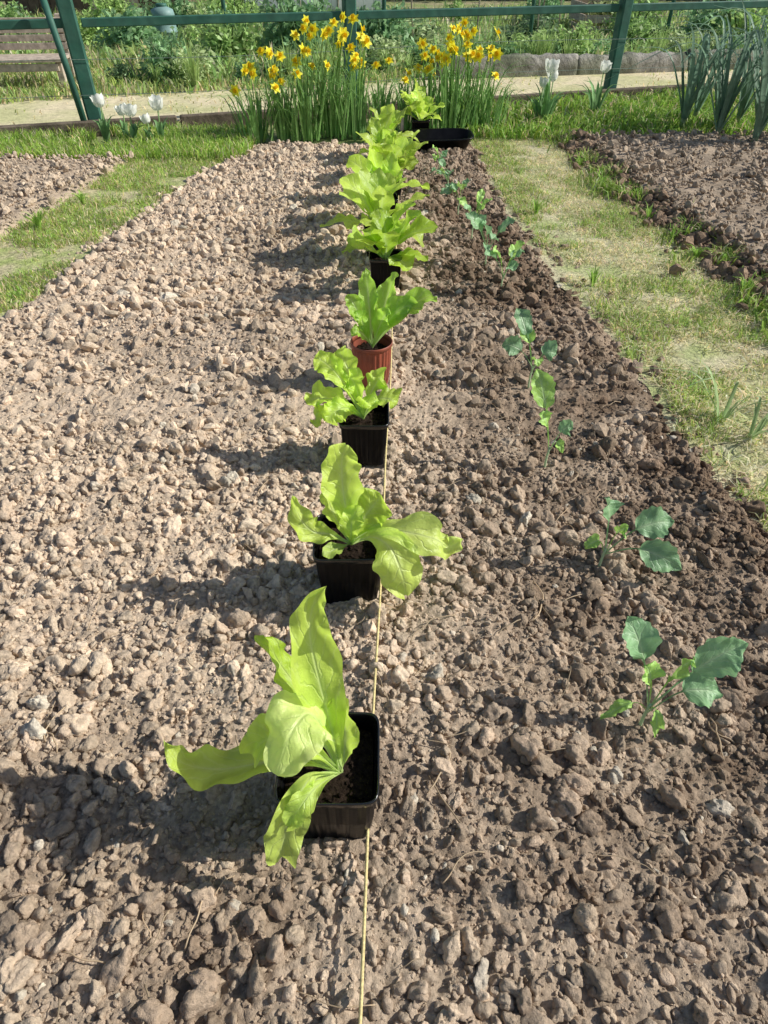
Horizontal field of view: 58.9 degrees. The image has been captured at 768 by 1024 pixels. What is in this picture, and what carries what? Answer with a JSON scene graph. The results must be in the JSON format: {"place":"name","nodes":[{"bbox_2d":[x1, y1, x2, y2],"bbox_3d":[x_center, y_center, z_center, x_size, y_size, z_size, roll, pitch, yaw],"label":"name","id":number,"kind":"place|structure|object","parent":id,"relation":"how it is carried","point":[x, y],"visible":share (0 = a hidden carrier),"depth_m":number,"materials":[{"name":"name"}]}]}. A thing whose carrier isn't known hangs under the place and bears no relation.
{"place":"outdoors","nodes":[
{"label":"outdoors","id":0,"kind":"place"},
{"bbox_2d":[0,152,225,316],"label":"grass path","id":1,"kind":"structure","parent":0,"point":[12,260],"depth_m":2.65,"materials":[{"name":"green plant"}]},
{"bbox_2d":[0,0,741,160],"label":"ground","id":2,"kind":"structure","parent":0,"point":[416,4],"depth_m":5.86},
{"bbox_2d":[0,0,29,17],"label":"leafy bush","id":3,"kind":"object","parent":2,"relation":"on","point":[8,11],"visible":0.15,"depth_m":8.34,"materials":[{"name":"green plant"}]},
{"bbox_2d":[0,13,76,88],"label":"wooden bench","id":4,"kind":"object","parent":2,"relation":"on","point":[57,65],"visible":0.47,"depth_m":5.41,"materials":[{"name":"brown wood"}]},
{"bbox_2d":[0,151,133,238],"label":"soil bed","id":5,"kind":"object","parent":2,"relation":"on","point":[16,184],"visible":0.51,"depth_m":3.22,"materials":[{"name":"brown soil"}]},
{"bbox_2d":[0,115,176,138],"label":"kerb board","id":6,"kind":"object","parent":2,"relation":"on","point":[65,125],"visible":0.44,"depth_m":4.12,"materials":[{"name":"brown wood"}]},
{"bbox_2d":[76,9,111,44],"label":"leafy bush","id":7,"kind":"object","parent":2,"relation":"on","point":[88,35],"visible":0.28,"depth_m":7.86,"materials":[{"name":"green plant"}]},
{"bbox_2d":[90,93,113,143],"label":"tulip","id":8,"kind":"object","parent":2,"relation":"on","point":[97,100],"visible":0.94,"depth_m":3.89,"materials":[{"name":"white plant"}]},
{"bbox_2d":[5,0,206,15],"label":"hedge","id":9,"kind":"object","parent":2,"relation":"on","point":[29,6],"depth_m":9.86,"materials":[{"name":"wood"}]},
{"bbox_2d":[81,0,137,16],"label":"leafy bush","id":10,"kind":"object","parent":2,"relation":"on","point":[118,4],"visible":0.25,"depth_m":8.81,"materials":[{"name":"green plant"}]},
{"bbox_2d":[104,57,135,84],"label":"leafy bush","id":11,"kind":"object","parent":2,"relation":"on","point":[121,69],"visible":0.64,"depth_m":5.62,"materials":[{"name":"green plant"}]},
{"bbox_2d":[91,0,169,51],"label":"leafy bush","id":12,"kind":"object","parent":2,"relation":"on","point":[125,35],"visible":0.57,"depth_m":7.18,"materials":[{"name":"green plant"}]},
{"bbox_2d":[0,120,262,160],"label":"verge grass","id":13,"kind":"structure","parent":2,"relation":"on","point":[200,141],"depth_m":3.82,"materials":[{"name":"green plant"}]},
{"bbox_2d":[121,103,142,139],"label":"tulip","id":14,"kind":"object","parent":2,"relation":"on","point":[129,109],"visible":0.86,"depth_m":3.85,"materials":[{"name":"white plant"}]},
{"bbox_2d":[148,94,167,139],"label":"tulip","id":15,"kind":"object","parent":2,"relation":"on","point":[155,102],"visible":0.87,"depth_m":3.86,"materials":[{"name":"white plant"}]},
{"bbox_2d":[131,26,189,83],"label":"leafy bush","id":16,"kind":"object","parent":2,"relation":"on","point":[161,51],"visible":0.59,"depth_m":5.60,"materials":[{"name":"green plant"}]},
{"bbox_2d":[151,3,177,41],"bbox_3d":[-2.450,-5.434,7.582,0.268,0.385,0.268,0,40,0],"label":"water barrel","id":17,"kind":"object","parent":2,"relation":"on","point":[161,9],"visible":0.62,"depth_m":7.45,"materials":[{"name":"blue plastic"}]},
{"bbox_2d":[142,0,195,34],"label":"leafy bush","id":18,"kind":"object","parent":2,"relation":"on","point":[176,6],"visible":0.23,"depth_m":8.29,"materials":[{"name":"green plant"}]},
{"bbox_2d":[161,34,212,86],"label":"grass tuft","id":19,"kind":"object","parent":2,"relation":"on","point":[191,60],"visible":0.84,"depth_m":5.29,"materials":[{"name":"green plant"}]},
{"bbox_2d":[163,44,227,85],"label":"leafy bush","id":20,"kind":"object","parent":2,"relation":"on","point":[202,72],"visible":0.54,"depth_m":5.59,"materials":[{"name":"green plant"}]},
{"bbox_2d":[180,24,216,47],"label":"leafy bush","id":21,"kind":"object","parent":2,"relation":"on","point":[194,33],"visible":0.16,"depth_m":7.33,"materials":[{"name":"green plant"}]},
{"bbox_2d":[181,0,217,35],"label":"leafy bush","id":22,"kind":"object","parent":2,"relation":"on","point":[195,9],"visible":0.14,"depth_m":8.25,"materials":[{"name":"green plant"}]},
{"bbox_2d":[191,0,266,64],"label":"leafy bush","id":23,"kind":"object","parent":2,"relation":"on","point":[224,36],"visible":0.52,"depth_m":6.26,"materials":[{"name":"green plant"}]},
{"bbox_2d":[211,0,259,26],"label":"leafy bush","id":24,"kind":"object","parent":2,"relation":"on","point":[230,4],"visible":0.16,"depth_m":8.54,"materials":[{"name":"green plant"}]},
{"bbox_2d":[231,56,264,83],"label":"leafy bush","id":25,"kind":"object","parent":2,"relation":"on","point":[237,72],"visible":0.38,"depth_m":5.64,"materials":[{"name":"green plant"}]},
{"bbox_2d":[205,61,298,144],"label":"daffodil clump","id":26,"kind":"object","parent":2,"relation":"on","point":[257,131],"visible":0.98,"depth_m":3.91,"materials":[{"name":"green plant"}]},
{"bbox_2d":[211,46,354,140],"bbox_3d":[-0.619,-2.433,3.949,0.719,0.472,0.662,-22,45,-24],"label":"daffodil clump","id":27,"kind":"object","parent":2,"relation":"on","point":[282,131],"visible":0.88,"depth_m":3.94,"materials":[{"name":"green plant"}]},
{"bbox_2d":[257,0,339,59],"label":"leafy bush","id":28,"kind":"object","parent":2,"relation":"on","point":[283,29],"visible":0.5,"depth_m":6.46,"materials":[{"name":"green plant"}]},
{"bbox_2d":[254,22,356,141],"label":"daffodil clump","id":29,"kind":"object","parent":2,"relation":"on","point":[307,125],"visible":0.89,"depth_m":3.91,"materials":[{"name":"green plant"}]},
{"bbox_2d":[244,0,381,11],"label":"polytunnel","id":30,"kind":"structure","parent":2,"relation":"on","point":[359,3],"depth_m":9.80,"materials":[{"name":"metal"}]},
{"bbox_2d":[277,11,377,139],"bbox_3d":[-0.302,-2.530,3.952,0.540,0.616,0.733,4,40,5],"label":"daffodil clump","id":31,"kind":"object","parent":2,"relation":"on","point":[331,124],"visible":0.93,"depth_m":3.94,"materials":[{"name":"green plant"}]},
{"bbox_2d":[0,40,671,103],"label":"meadow grass","id":32,"kind":"structure","parent":2,"relation":"on","point":[153,87],"depth_m":5.50,"materials":[{"name":"green plant"}]},
{"bbox_2d":[179,95,502,128],"bbox_3d":[-0.220,-2.682,4.576,2.244,0.100,0.055,-12,42,-14],"label":"kerb board","id":33,"kind":"object","parent":2,"relation":"on","point":[217,118],"visible":0.29,"depth_m":4.33,"materials":[{"name":"brown wood"}]},
{"bbox_2d":[298,22,425,140],"bbox_3d":[-0.207,-2.536,3.997,0.563,0.567,0.746,-28,48,-29],"label":"daffodil clump","id":34,"kind":"object","parent":2,"relation":"on","point":[357,117],"visible":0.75,"depth_m":3.98,"materials":[{"name":"green plant"}]},
{"bbox_2d":[355,57,409,129],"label":"daffodil clump","id":35,"kind":"object","parent":2,"relation":"on","point":[388,60],"visible":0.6,"depth_m":4.08,"materials":[{"name":"green plant"}]},
{"bbox_2d":[0,139,767,1023],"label":"soil bed","id":36,"kind":"object","parent":2,"relation":"on","point":[532,922],"visible":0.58,"depth_m":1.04,"materials":[{"name":"brown soil"}]},
{"bbox_2d":[164,586,379,867],"bbox_3d":[-0.115,0.275,0.797,0.257,0.357,0.174,-19,44,-22],"label":"potted lettuce","id":37,"kind":"object","parent":36,"relation":"on","point":[310,741],"visible":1,"depth_m":0.80,"materials":[{"name":"green plant"}]},
{"bbox_2d":[304,345,401,464],"bbox_3d":[-0.066,-0.223,1.464,0.203,0.257,0.126,-10,41,-11],"label":"potted lettuce","id":38,"kind":"object","parent":36,"relation":"on","point":[363,423],"visible":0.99,"depth_m":1.44,"materials":[{"name":"green plant"}]},
{"bbox_2d":[287,443,462,603],"bbox_3d":[-0.009,0.036,1.134,0.280,0.288,0.145,13,42,15],"label":"potted lettuce","id":39,"kind":"object","parent":36,"relation":"on","point":[362,545],"visible":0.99,"depth_m":1.11,"materials":[{"name":"green plant"}]},
{"bbox_2d":[320,167,429,256],"bbox_3d":[0.004,-1.069,2.441,0.370,0.294,0.336,18,43,21],"label":"potted lettuce","id":40,"kind":"object","parent":36,"relation":"on","point":[367,190],"visible":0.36,"depth_m":2.39,"materials":[{"name":"green plant"}]},
{"bbox_2d":[358,169,400,1023],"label":"garden string","id":41,"kind":"object","parent":36,"relation":"on","point":[365,884],"visible":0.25,"depth_m":0.84,"materials":[{"name":"beige fabric"}]},
{"bbox_2d":[0,288,764,1023],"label":"dry roots","id":42,"kind":"object","parent":36,"relation":"on","point":[378,676],"visible":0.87,"depth_m":1.08,"materials":[{"name":"brown plant"}]},
{"bbox_2d":[346,147,429,215],"bbox_3d":[0.016,-1.305,2.718,0.337,0.298,0.241,0,40,0],"label":"potted lettuce","id":43,"kind":"object","parent":36,"relation":"on","point":[372,163],"visible":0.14,"depth_m":2.71,"materials":[{"name":"green plant"}]},
{"bbox_2d":[341,202,437,288],"bbox_3d":[0.011,-0.864,2.209,0.288,0.279,0.236,-18,43,-20],"label":"potted lettuce","id":44,"kind":"object","parent":36,"relation":"on","point":[385,233],"visible":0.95,"depth_m":2.17,"materials":[{"name":"green plant"}]},
{"bbox_2d":[358,112,420,153],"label":"potted lettuce","id":45,"kind":"object","parent":36,"relation":"on","point":[381,131],"visible":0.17,"depth_m":3.21,"materials":[{"name":"green plant"}]},
{"bbox_2d":[345,268,436,387],"bbox_3d":[0.016,-0.456,1.716,0.225,0.281,0.122,0,40,0],"label":"potted lettuce","id":46,"kind":"object","parent":36,"relation":"on","point":[380,311],"visible":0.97,"depth_m":1.68,"materials":[{"name":"plant"}]},
{"bbox_2d":[356,130,427,200],"bbox_3d":[0.035,-1.509,2.978,0.316,0.275,0.268,0,40,0],"label":"potted lettuce","id":47,"kind":"object","parent":36,"relation":"on","point":[407,159],"visible":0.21,"depth_m":2.94,"materials":[{"name":"green plant"}]},
{"bbox_2d":[366,104,417,143],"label":"potted lettuce","id":48,"kind":"object","parent":36,"relation":"on","point":[397,116],"visible":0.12,"depth_m":3.48,"materials":[{"name":"green plant"}]},
{"bbox_2d":[402,128,473,150],"bbox_3d":[0.296,-2.087,3.818,0.412,0.064,0.188,-5,48,-5],"label":"plant tray","id":49,"kind":"object","parent":36,"relation":"on","point":[446,138],"visible":0.62,"depth_m":3.85,"materials":[{"name":"black plastic"}]},
{"bbox_2d":[440,178,468,213],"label":"cabbage seedling","id":50,"kind":"object","parent":36,"relation":"on","point":[449,188],"visible":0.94,"depth_m":2.88,"materials":[{"name":"green plant"}]},
{"bbox_2d":[457,188,492,238],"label":"cabbage seedling","id":51,"kind":"object","parent":36,"relation":"on","point":[479,199],"visible":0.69,"depth_m":2.65,"materials":[{"name":"green plant"}]},
{"bbox_2d":[465,211,515,263],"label":"cabbage seedling","id":52,"kind":"object","parent":36,"relation":"on","point":[477,222],"visible":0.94,"depth_m":2.38,"materials":[{"name":"green plant"}]},
{"bbox_2d":[484,240,524,285],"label":"cabbage seedling","id":53,"kind":"object","parent":36,"relation":"on","point":[515,250],"visible":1,"depth_m":2.22,"materials":[{"name":"green plant"}]},
{"bbox_2d":[502,308,557,387],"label":"cabbage seedling","id":54,"kind":"object","parent":36,"relation":"on","point":[512,345],"visible":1,"depth_m":1.75,"materials":[{"name":"green plant"}]},
{"bbox_2d":[531,369,572,466],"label":"cabbage seedling","id":55,"kind":"object","parent":36,"relation":"on","point":[543,390],"visible":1,"depth_m":1.44,"materials":[{"name":"green plant"}]},
{"bbox_2d":[584,497,681,572],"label":"cabbage seedling","id":56,"kind":"object","parent":36,"relation":"on","point":[652,522],"visible":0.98,"depth_m":1.22,"materials":[{"name":"green plant"}]},
{"bbox_2d":[599,616,747,737],"bbox_3d":[0.406,0.254,0.975,0.174,0.196,0.084,9,41,10],"label":"cabbage seedling","id":57,"kind":"object","parent":36,"relation":"on","point":[719,657],"visible":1,"depth_m":0.95,"materials":[{"name":"green plant"}]},
{"bbox_2d":[0,0,767,120],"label":"green fence","id":58,"kind":"object","parent":2,"relation":"on","point":[67,21],"visible":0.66,"depth_m":4.23,"materials":[{"name":"metal"}]},
{"bbox_2d":[0,0,767,83],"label":"vegetable cover","id":59,"kind":"object","parent":2,"relation":"on","point":[489,21],"visible":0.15,"depth_m":6.75,"materials":[{"name":"green plant"}]},
{"bbox_2d":[365,34,407,74],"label":"leafy bush","id":60,"kind":"object","parent":2,"relation":"on","point":[385,45],"visible":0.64,"depth_m":6.01,"materials":[{"name":"green plant"}]},
{"bbox_2d":[357,0,416,53],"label":"leafy bush","id":61,"kind":"object","parent":2,"relation":"on","point":[374,27],"visible":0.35,"depth_m":6.69,"materials":[{"name":"green plant"}]},
{"bbox_2d":[364,63,443,130],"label":"daffodil clump","id":62,"kind":"object","parent":2,"relation":"on","point":[406,117],"visible":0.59,"depth_m":4.15,"materials":[{"name":"green plant"}]},
{"bbox_2d":[398,18,446,47],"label":"leafy bush","id":63,"kind":"object","parent":2,"relation":"on","point":[428,36],"visible":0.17,"depth_m":6.86,"materials":[{"name":"green plant"}]},
{"bbox_2d":[370,32,474,128],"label":"daffodil clump","id":64,"kind":"object","parent":2,"relation":"on","point":[422,43],"visible":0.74,"depth_m":4.03,"materials":[{"name":"green plant"}]},
{"bbox_2d":[401,78,444,128],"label":"potted lettuce","id":65,"kind":"object","parent":2,"relation":"on","point":[418,101],"visible":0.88,"depth_m":3.87,"materials":[{"name":"green plant"}]},
{"bbox_2d":[391,17,510,127],"bbox_3d":[0.355,-2.576,4.035,0.618,0.580,0.800,-32,50,-32],"label":"daffodil clump","id":66,"kind":"object","parent":2,"relation":"on","point":[453,103],"visible":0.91,"depth_m":3.99,"materials":[{"name":"green plant"}]},
{"bbox_2d":[413,26,535,128],"bbox_3d":[0.536,-2.647,4.150,0.766,0.541,0.710,0,40,0],"label":"daffodil clump","id":67,"kind":"object","parent":2,"relation":"on","point":[496,55],"visible":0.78,"depth_m":4.07,"materials":[{"name":"green plant"}]},
{"bbox_2d":[221,0,759,46],"bbox_3d":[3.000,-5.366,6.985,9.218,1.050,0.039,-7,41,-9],"label":"hedge","id":68,"kind":"object","parent":2,"relation":"on","point":[669,16],"visible":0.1,"depth_m":6.87,"materials":[{"name":"green plant"}]},
{"bbox_2d":[460,45,530,131],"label":"daffodil clump","id":69,"kind":"object","parent":2,"relation":"on","point":[479,55],"visible":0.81,"depth_m":4.07,"materials":[{"name":"green plant"}]},
{"bbox_2d":[496,14,549,44],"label":"leafy bush","id":70,"kind":"object","parent":2,"relation":"on","point":[512,28],"visible":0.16,"depth_m":7.39,"materials":[{"name":"green plant"}]},
{"bbox_2d":[522,77,551,117],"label":"tulip","id":71,"kind":"object","parent":2,"relation":"on","point":[543,81],"visible":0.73,"depth_m":4.30,"materials":[{"name":"green plant"}]},
{"bbox_2d":[524,14,558,43],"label":"leafy bush","id":72,"kind":"object","parent":2,"relation":"on","point":[542,23],"visible":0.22,"depth_m":7.25,"materials":[{"name":"green plant"}]},
{"bbox_2d":[518,0,564,23],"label":"leafy bush","id":73,"kind":"object","parent":2,"relation":"on","point":[551,2],"visible":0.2,"depth_m":9.31,"materials":[{"name":"green plant"}]},
{"bbox_2d":[521,58,564,120],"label":"tulip","id":74,"kind":"object","parent":2,"relation":"on","point":[551,65],"visible":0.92,"depth_m":4.21,"materials":[{"name":"green plant"}]},
{"bbox_2d":[544,19,604,54],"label":"leafy bush","id":75,"kind":"object","parent":2,"relation":"on","point":[581,30],"visible":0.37,"depth_m":6.43,"materials":[{"name":"green plant"}]},
{"bbox_2d":[573,60,617,112],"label":"tulip","id":76,"kind":"object","parent":2,"relation":"on","point":[595,99],"visible":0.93,"depth_m":4.43,"materials":[{"name":"green plant"}]},
{"bbox_2d":[436,48,767,79],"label":"wall","id":77,"kind":"structure","parent":2,"relation":"on","point":[574,64],"depth_m":5.98,"materials":[{"name":"stone"}]},
{"bbox_2d":[453,81,767,140],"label":"weed strip","id":78,"kind":"object","parent":2,"relation":"on","point":[659,113],"visible":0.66,"depth_m":4.32,"materials":[{"name":"green plant"}]},
{"bbox_2d":[568,0,664,33],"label":"leafy bush","id":79,"kind":"object","parent":2,"relation":"on","point":[584,17],"visible":0.24,"depth_m":8.28,"materials":[{"name":"green plant"}]},
{"bbox_2d":[504,80,760,106],"bbox_3d":[1.930,-3.139,5.119,2.244,0.100,0.055,-12,42,-14],"label":"kerb board","id":80,"kind":"object","parent":2,"relation":"on","point":[629,90],"visible":0.15,"depth_m":5.03,"materials":[{"name":"brown wood"}]},
{"bbox_2d":[599,0,665,37],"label":"leafy bush","id":81,"kind":"object","parent":2,"relation":"on","point":[648,13],"visible":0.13,"depth_m":7.71,"materials":[{"name":"green plant"}]},
{"bbox_2d":[608,15,669,50],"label":"leafy bush","id":82,"kind":"object","parent":2,"relation":"on","point":[638,29],"visible":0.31,"depth_m":7.02,"materials":[{"name":"green plant"}]},
{"bbox_2d":[535,129,767,339],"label":"edge weeds","id":83,"kind":"object","parent":2,"relation":"on","point":[726,253],"visible":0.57,"depth_m":3.05,"materials":[{"name":"green plant"}]},
{"bbox_2d":[576,129,767,277],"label":"soil bed","id":84,"kind":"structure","parent":2,"relation":"on","point":[670,152],"depth_m":3.22,"materials":[{"name":"brown soil"}]},
{"bbox_2d":[547,128,767,312],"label":"bed lip clods","id":85,"kind":"object","parent":84,"relation":"on","point":[665,214],"visible":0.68,"depth_m":2.77,"materials":[{"name":"soil"}]},
{"bbox_2d":[602,11,762,135],"bbox_3d":[1.720,-2.427,3.825,1.020,0.590,0.698,0,40,0],"label":"leek plant","id":86,"kind":"object","parent":84,"relation":"on","point":[726,98],"visible":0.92,"depth_m":3.80,"materials":[{"name":"green plant"}]},
{"bbox_2d":[676,7,767,118],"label":"leek plant","id":87,"kind":"object","parent":84,"relation":"on","point":[757,75],"visible":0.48,"depth_m":3.84,"materials":[{"name":"green plant"}]},
{"bbox_2d":[738,8,767,141],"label":"leek plant","id":88,"kind":"object","parent":84,"relation":"on","point":[761,120],"visible":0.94,"depth_m":3.60,"materials":[{"name":"green plant"}]},
{"bbox_2d":[588,16,767,130],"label":"leek plant","id":89,"kind":"object","parent":2,"relation":"on","point":[716,88],"visible":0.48,"depth_m":3.98,"materials":[{"name":"green plant"}]},
{"bbox_2d":[662,28,711,51],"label":"leafy bush","id":90,"kind":"object","parent":2,"relation":"on","point":[682,40],"visible":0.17,"depth_m":6.67,"materials":[{"name":"green plant"}]},
{"bbox_2d":[640,20,759,128],"bbox_3d":[1.862,-2.541,3.981,0.605,0.564,0.759,-8,41,-9],"label":"leek plant","id":91,"kind":"object","parent":2,"relation":"on","point":[687,101],"visible":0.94,"depth_m":3.99,"materials":[{"name":"green plant"}]},
{"bbox_2d":[668,0,737,38],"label":"leafy bush","id":92,"kind":"object","parent":2,"relation":"on","point":[693,13],"visible":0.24,"depth_m":7.34,"materials":[{"name":"green plant"}]},
{"bbox_2d":[649,29,764,121],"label":"leek plant","id":93,"kind":"object","parent":2,"relation":"on","point":[700,102],"visible":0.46,"depth_m":4.21,"materials":[{"name":"green plant"}]},
{"bbox_2d":[707,0,767,42],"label":"leafy bush","id":94,"kind":"object","parent":2,"relation":"on","point":[737,20],"visible":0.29,"depth_m":7.00,"materials":[{"name":"green plant"}]},
{"bbox_2d":[736,0,767,123],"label":"leek plant","id":95,"kind":"object","parent":2,"relation":"on","point":[743,105],"visible":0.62,"depth_m":4.11,"materials":[{"name":"green plant"}]},
{"bbox_2d":[0,70,760,124],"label":"path","id":96,"kind":"structure","parent":0,"point":[59,110],"depth_m":5.10,"materials":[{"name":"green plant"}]},
{"bbox_2d":[470,134,767,532],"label":"grass path","id":97,"kind":"structure","parent":0,"point":[690,352],"depth_m":2.19,"materials":[{"name":"green plant"}]},
{"bbox_2d":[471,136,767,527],"bbox_3d":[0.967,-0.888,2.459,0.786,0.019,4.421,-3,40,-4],"label":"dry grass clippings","id":98,"kind":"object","parent":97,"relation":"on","point":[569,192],"visible":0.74,"depth_m":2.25,"materials":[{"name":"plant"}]},
{"bbox_2d":[635,356,767,420],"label":"grass tuft","id":99,"kind":"object","parent":97,"relation":"on","point":[726,413],"visible":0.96,"depth_m":1.66,"materials":[{"name":"green plant"}]},
{"bbox_2d":[748,396,767,439],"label":"grass tuft","id":100,"kind":"object","parent":97,"relation":"on","point":[760,427],"visible":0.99,"depth_m":1.61,"materials":[{"name":"green plant"}]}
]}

